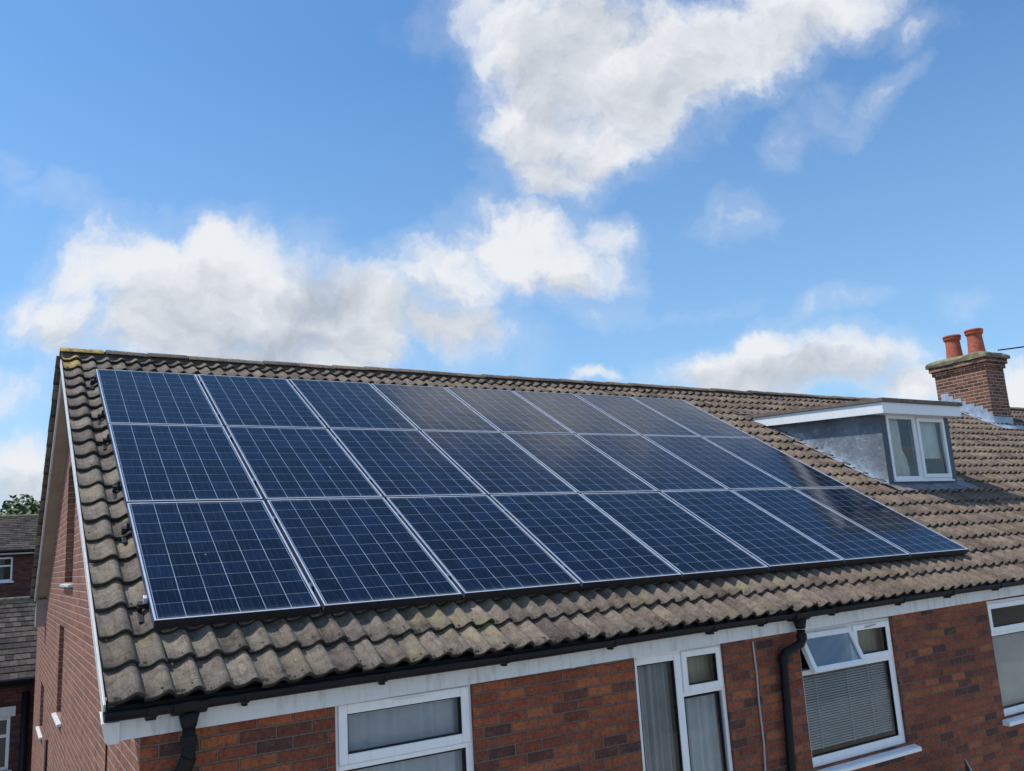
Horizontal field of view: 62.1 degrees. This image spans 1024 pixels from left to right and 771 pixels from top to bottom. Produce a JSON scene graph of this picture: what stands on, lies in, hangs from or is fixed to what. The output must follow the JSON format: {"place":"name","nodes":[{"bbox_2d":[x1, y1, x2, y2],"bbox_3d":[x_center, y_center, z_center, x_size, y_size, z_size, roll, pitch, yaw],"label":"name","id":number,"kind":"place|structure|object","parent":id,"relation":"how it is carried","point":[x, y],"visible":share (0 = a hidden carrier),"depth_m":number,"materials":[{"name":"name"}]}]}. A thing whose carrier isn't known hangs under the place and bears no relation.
{"place":"outdoors","nodes":[
{"label":"outdoors","id":0,"kind":"place"},
{"bbox_2d":[0,514,38,597],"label":"brick house","id":1,"kind":"structure","parent":0,"point":[18,533],"depth_m":27.79,"materials":[{"name":"tile"}]},
{"bbox_2d":[0,557,13,582],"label":"window","id":2,"kind":"structure","parent":1,"relation":"in","point":[7,580],"depth_m":27.44,"materials":[{"name":"white plastic"}]},
{"bbox_2d":[0,0,1023,512],"label":"sky","id":3,"kind":"structure","parent":0,"point":[809,197],"materials":[{"name":"blue"}]},
{"label":"ground","id":4,"kind":"structure","parent":0,"visible":0},
{"bbox_2d":[0,596,36,770],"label":"brick house","id":5,"kind":"structure","parent":4,"relation":"on","point":[18,638],"depth_m":15.39,"materials":[{"name":"tile"}]},
{"bbox_2d":[0,706,15,770],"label":"window","id":6,"kind":"structure","parent":5,"relation":"in","point":[6,713],"depth_m":15.11,"materials":[{"name":"white plastic"}]},
{"bbox_2d":[0,494,39,514],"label":"tree","id":7,"kind":"object","parent":4,"relation":"on","point":[30,507],"visible":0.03,"depth_m":40.62,"materials":[{"name":"green plant"}]},
{"bbox_2d":[30,328,1023,770],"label":"brick house","id":8,"kind":"structure","parent":4,"relation":"on","point":[542,682],"depth_m":6.81,"materials":[{"name":"tile"}]},
{"bbox_2d":[35,726,41,739],"bbox_3d":[-6.879,4.750,12.512,0.170,0.695,1.100,3,-13,-31],"label":"window","id":9,"kind":"structure","parent":8,"relation":"in","point":[37,728],"depth_m":12.31,"materials":[{"name":"white plastic"}]},
{"bbox_2d":[51,712,60,726],"bbox_3d":[-5.074,3.251,9.631,0.170,1.025,0.950,3,-13,-31],"label":"window","id":10,"kind":"structure","parent":8,"relation":"in","point":[56,720],"depth_m":9.41,"materials":[{"name":"white plastic"}]},
{"bbox_2d":[59,495,75,586],"bbox_3d":[-4.817,1.522,9.362,0.170,1.350,1.330,3,-13,-31],"label":"window","id":11,"kind":"structure","parent":8,"relation":"in","point":[61,585],"depth_m":9.57,"materials":[{"name":"white glass"}]},
{"bbox_2d":[90,376,695,406],"bbox_3d":[-0.741,0.164,10.639,8.160,0.162,0.133,3,-13,-31],"label":"mounting rail","id":12,"kind":"object","parent":8,"relation":"attached to","point":[93,381],"visible":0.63,"depth_m":8.59,"materials":[{"name":"metal"}]},
{"bbox_2d":[197,374,326,429],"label":"solar panel","id":13,"kind":"object","parent":12,"relation":"attached to","point":[237,401],"visible":0.85,"depth_m":8.86,"materials":[{"name":"glass"}]},
{"bbox_2d":[513,391,639,434],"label":"solar panel","id":14,"kind":"object","parent":12,"relation":"attached to","point":[574,414],"visible":0.85,"depth_m":10.95,"materials":[{"name":"glass"}]},
{"bbox_2d":[575,394,699,436],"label":"solar panel","id":15,"kind":"object","parent":12,"relation":"attached to","point":[638,417],"visible":0.85,"depth_m":11.47,"materials":[{"name":"glass"}]},
{"bbox_2d":[335,684,473,770],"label":"window","id":16,"kind":"structure","parent":8,"relation":"in","point":[462,740],"depth_m":5.21,"materials":[{"name":"white plastic"}]},
{"bbox_2d":[348,698,461,770],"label":"curtain","id":17,"kind":"object","parent":8,"relation":"hanging from","point":[376,728],"visible":0.51,"depth_m":5.30,"materials":[{"name":"white fabric"}]},
{"bbox_2d":[97,410,741,429],"bbox_3d":[-0.268,0.483,9.818,8.160,0.162,0.133,3,-13,-31],"label":"mounting rail","id":18,"kind":"object","parent":8,"relation":"attached to","point":[100,415],"visible":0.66,"depth_m":7.77,"materials":[{"name":"metal"}]},
{"bbox_2d":[95,369,222,427],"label":"solar panel","id":19,"kind":"object","parent":18,"relation":"attached to","point":[144,397],"visible":0.95,"depth_m":8.34,"materials":[{"name":"glass"}]},
{"bbox_2d":[289,379,417,429],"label":"solar panel","id":20,"kind":"object","parent":18,"relation":"attached to","point":[343,405],"visible":0.85,"depth_m":9.38,"materials":[{"name":"glass"}]},
{"bbox_2d":[371,383,499,431],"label":"solar panel","id":21,"kind":"object","parent":18,"relation":"attached to","point":[424,408],"visible":0.85,"depth_m":9.91,"materials":[{"name":"glass"}]},
{"bbox_2d":[445,387,573,433],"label":"solar panel","id":22,"kind":"object","parent":18,"relation":"attached to","point":[504,411],"visible":0.85,"depth_m":10.43,"materials":[{"name":"glass"}]},
{"bbox_2d":[632,397,754,437],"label":"solar panel","id":23,"kind":"object","parent":18,"relation":"attached to","point":[694,419],"visible":0.85,"depth_m":11.99,"materials":[{"name":"glass"}]},
{"bbox_2d":[102,433,772,449],"bbox_3d":[0.016,0.675,9.325,8.160,0.162,0.133,3,-13,-31],"label":"mounting rail","id":24,"kind":"object","parent":8,"relation":"attached to","point":[106,440],"visible":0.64,"depth_m":7.28,"materials":[{"name":"metal"}]},
{"bbox_2d":[112,474,828,499],"bbox_3d":[0.475,0.985,8.528,8.160,0.162,0.133,3,-13,-31],"label":"mounting rail","id":25,"kind":"object","parent":8,"relation":"attached to","point":[118,486],"visible":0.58,"depth_m":6.48,"materials":[{"name":"metal"}]},
{"bbox_2d":[108,424,262,507],"bbox_3d":[-2.770,0.641,7.112,0.984,0.055,1.600,3,17,-31],"label":"solar panel","id":26,"kind":"object","parent":25,"relation":"attached to","point":[171,463],"visible":0.95,"depth_m":7.00,"materials":[{"name":"glass"}]},
{"bbox_2d":[226,426,382,503],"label":"solar panel","id":27,"kind":"object","parent":25,"relation":"attached to","point":[298,463],"visible":0.85,"depth_m":7.53,"materials":[{"name":"glass"}]},
{"bbox_2d":[329,428,485,499],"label":"solar panel","id":28,"kind":"object","parent":25,"relation":"attached to","point":[403,463],"visible":0.85,"depth_m":8.05,"materials":[{"name":"glass"}]},
{"bbox_2d":[421,431,577,496],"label":"solar panel","id":29,"kind":"object","parent":25,"relation":"attached to","point":[494,463],"visible":0.85,"depth_m":8.57,"materials":[{"name":"glass"}]},
{"bbox_2d":[503,433,657,493],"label":"solar panel","id":30,"kind":"object","parent":25,"relation":"attached to","point":[579,465],"visible":0.85,"depth_m":9.10,"materials":[{"name":"glass"}]},
{"bbox_2d":[576,434,728,491],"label":"solar panel","id":31,"kind":"object","parent":25,"relation":"attached to","point":[653,465],"visible":0.85,"depth_m":9.62,"materials":[{"name":"glass"}]},
{"bbox_2d":[643,435,791,489],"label":"solar panel","id":32,"kind":"object","parent":25,"relation":"attached to","point":[723,467],"visible":0.85,"depth_m":10.14,"materials":[{"name":"glass"}]},
{"bbox_2d":[703,437,848,488],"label":"solar panel","id":33,"kind":"object","parent":25,"relation":"attached to","point":[787,469],"visible":0.85,"depth_m":10.66,"materials":[{"name":"glass"}]},
{"bbox_2d":[121,498,875,543],"bbox_3d":[0.806,1.208,7.954,8.160,0.162,0.133,3,-13,-31],"label":"mounting rail","id":34,"kind":"object","parent":8,"relation":"attached to","point":[126,528],"visible":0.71,"depth_m":5.90,"materials":[{"name":"metal"}]},
{"bbox_2d":[731,489,909,564],"bbox_3d":[3.184,1.440,8.899,0.984,0.055,1.564,3,17,-31],"label":"solar panel","id":35,"kind":"object","parent":34,"relation":"attached to","point":[849,542],"visible":0.95,"depth_m":8.78,"materials":[{"name":"glass"}]},
{"bbox_2d":[137,536,950,623],"bbox_3d":[1.274,1.524,7.141,8.160,0.162,0.133,3,-13,-31],"label":"mounting rail","id":36,"kind":"object","parent":8,"relation":"attached to","point":[143,604],"visible":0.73,"depth_m":5.09,"materials":[{"name":"metal"}]},
{"bbox_2d":[127,500,320,628],"bbox_3d":[-2.013,1.153,5.796,0.984,0.055,1.564,3,17,-31],"label":"solar panel","id":37,"kind":"object","parent":36,"relation":"attached to","point":[205,562],"visible":1,"depth_m":5.63,"materials":[{"name":"glass"}]},
{"bbox_2d":[266,497,461,612],"bbox_3d":[-1.146,1.201,6.313,0.984,0.055,1.564,3,17,-31],"label":"solar panel","id":38,"kind":"object","parent":36,"relation":"attached to","point":[350,554],"visible":0.95,"depth_m":6.16,"materials":[{"name":"glass"}]},
{"bbox_2d":[386,495,579,599],"bbox_3d":[-0.281,1.248,6.830,0.984,0.055,1.564,3,17,-31],"label":"solar panel","id":39,"kind":"object","parent":36,"relation":"attached to","point":[480,546],"visible":0.95,"depth_m":6.68,"materials":[{"name":"glass"}]},
{"bbox_2d":[490,493,681,588],"bbox_3d":[0.588,1.296,7.349,0.990,0.055,1.564,3,17,-31],"label":"solar panel","id":40,"kind":"object","parent":36,"relation":"attached to","point":[586,543],"visible":0.95,"depth_m":7.21,"materials":[{"name":"glass"}]},
{"bbox_2d":[581,492,767,579],"bbox_3d":[1.454,1.347,7.867,0.990,0.055,1.564,3,17,-31],"label":"solar panel","id":41,"kind":"object","parent":36,"relation":"attached to","point":[687,545],"visible":0.94,"depth_m":7.74,"materials":[{"name":"glass"}]},
{"bbox_2d":[660,490,843,571],"bbox_3d":[2.321,1.391,8.383,0.990,0.055,1.564,3,17,-31],"label":"solar panel","id":42,"kind":"object","parent":36,"relation":"attached to","point":[772,543],"visible":0.95,"depth_m":8.26,"materials":[{"name":"glass"}]},
{"bbox_2d":[795,488,968,558],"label":"solar panel","id":43,"kind":"object","parent":36,"relation":"attached to","point":[913,539],"visible":0.95,"depth_m":9.30,"materials":[{"name":"glass"}]},
{"bbox_2d":[638,662,678,770],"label":"curtain","id":44,"kind":"object","parent":8,"relation":"hanging from","point":[659,736],"visible":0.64,"depth_m":6.30,"materials":[{"name":"white fabric"}]},
{"bbox_2d":[634,644,732,770],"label":"window","id":45,"kind":"structure","parent":8,"relation":"in","point":[681,689],"depth_m":6.38,"materials":[{"name":"white plastic"}]},
{"bbox_2d":[687,654,713,682],"bbox_3d":[1.428,2.198,6.605,0.450,0.300,0.040,3,-13,-31],"label":"curtain","id":46,"kind":"object","parent":8,"relation":"hanging from","point":[700,668],"visible":0.37,"depth_m":6.63,"materials":[{"name":"beige fabric"}]},
{"bbox_2d":[685,694,721,770],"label":"curtain","id":47,"kind":"object","parent":8,"relation":"hanging from","point":[703,734],"visible":0.55,"depth_m":6.49,"materials":[{"name":"white fabric"}]},
{"bbox_2d":[803,662,892,749],"bbox_3d":[2.888,2.733,7.293,1.150,0.600,0.019,3,-13,-31],"label":"venetian blind","id":48,"kind":"object","parent":8,"relation":"hanging from","point":[858,708],"visible":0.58,"depth_m":7.29,"materials":[{"name":"white plastic"}]},
{"bbox_2d":[799,617,921,770],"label":"window","id":49,"kind":"structure","parent":8,"relation":"in","point":[826,649],"depth_m":7.23,"materials":[{"name":"white plastic"}]},
{"bbox_2d":[857,628,883,652],"bbox_3d":[3.185,2.296,7.656,0.550,0.300,0.047,3,-13,-30],"label":"curtain","id":50,"kind":"object","parent":8,"relation":"hanging from","point":[869,640],"visible":0.41,"depth_m":7.69,"materials":[{"name":"beige fabric"}]},
{"bbox_2d":[871,663,888,729],"bbox_3d":[3.339,2.802,7.732,0.049,0.600,0.115,-13,-15,42],"label":"curtain","id":51,"kind":"object","parent":8,"relation":"hanging from","point":[879,695],"visible":0.28,"depth_m":7.72,"materials":[{"name":"grey fabric"}]},
{"bbox_2d":[888,419,909,475],"bbox_3d":[5.121,0.841,11.379,0.395,0.810,0.112,3,-13,-31],"label":"curtain","id":52,"kind":"object","parent":8,"relation":"hanging from","point":[901,464],"visible":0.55,"depth_m":11.38,"materials":[{"name":"white fabric"}]},
{"bbox_2d":[909,422,940,458],"bbox_3d":[5.710,0.741,11.759,0.595,0.540,0.035,3,-13,-30],"label":"roller blind","id":53,"kind":"object","parent":8,"relation":"hanging from","point":[929,440],"visible":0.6,"depth_m":11.80,"materials":[{"name":"white fabric"}]},
{"bbox_2d":[964,758,971,770],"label":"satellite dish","id":54,"kind":"object","parent":8,"relation":"attached to","point":[967,767],"visible":1,"depth_m":7.40,"materials":[{"name":"metal"}]},
{"bbox_2d":[986,596,1023,726],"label":"window","id":55,"kind":"structure","parent":8,"relation":"in","point":[1016,627],"depth_m":8.50,"materials":[{"name":"white plastic"}]},
{"bbox_2d":[992,631,1023,705],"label":"roller blind","id":56,"kind":"object","parent":8,"relation":"attached to","point":[1009,652],"visible":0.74,"depth_m":8.60,"materials":[{"name":"white fabric"}]},
{"bbox_2d":[998,346,1023,350],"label":"antenna","id":57,"kind":"object","parent":8,"relation":"attached to","point":[1010,348],"visible":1,"depth_m":17.36,"materials":[{"name":"grey metal"}]}
]}

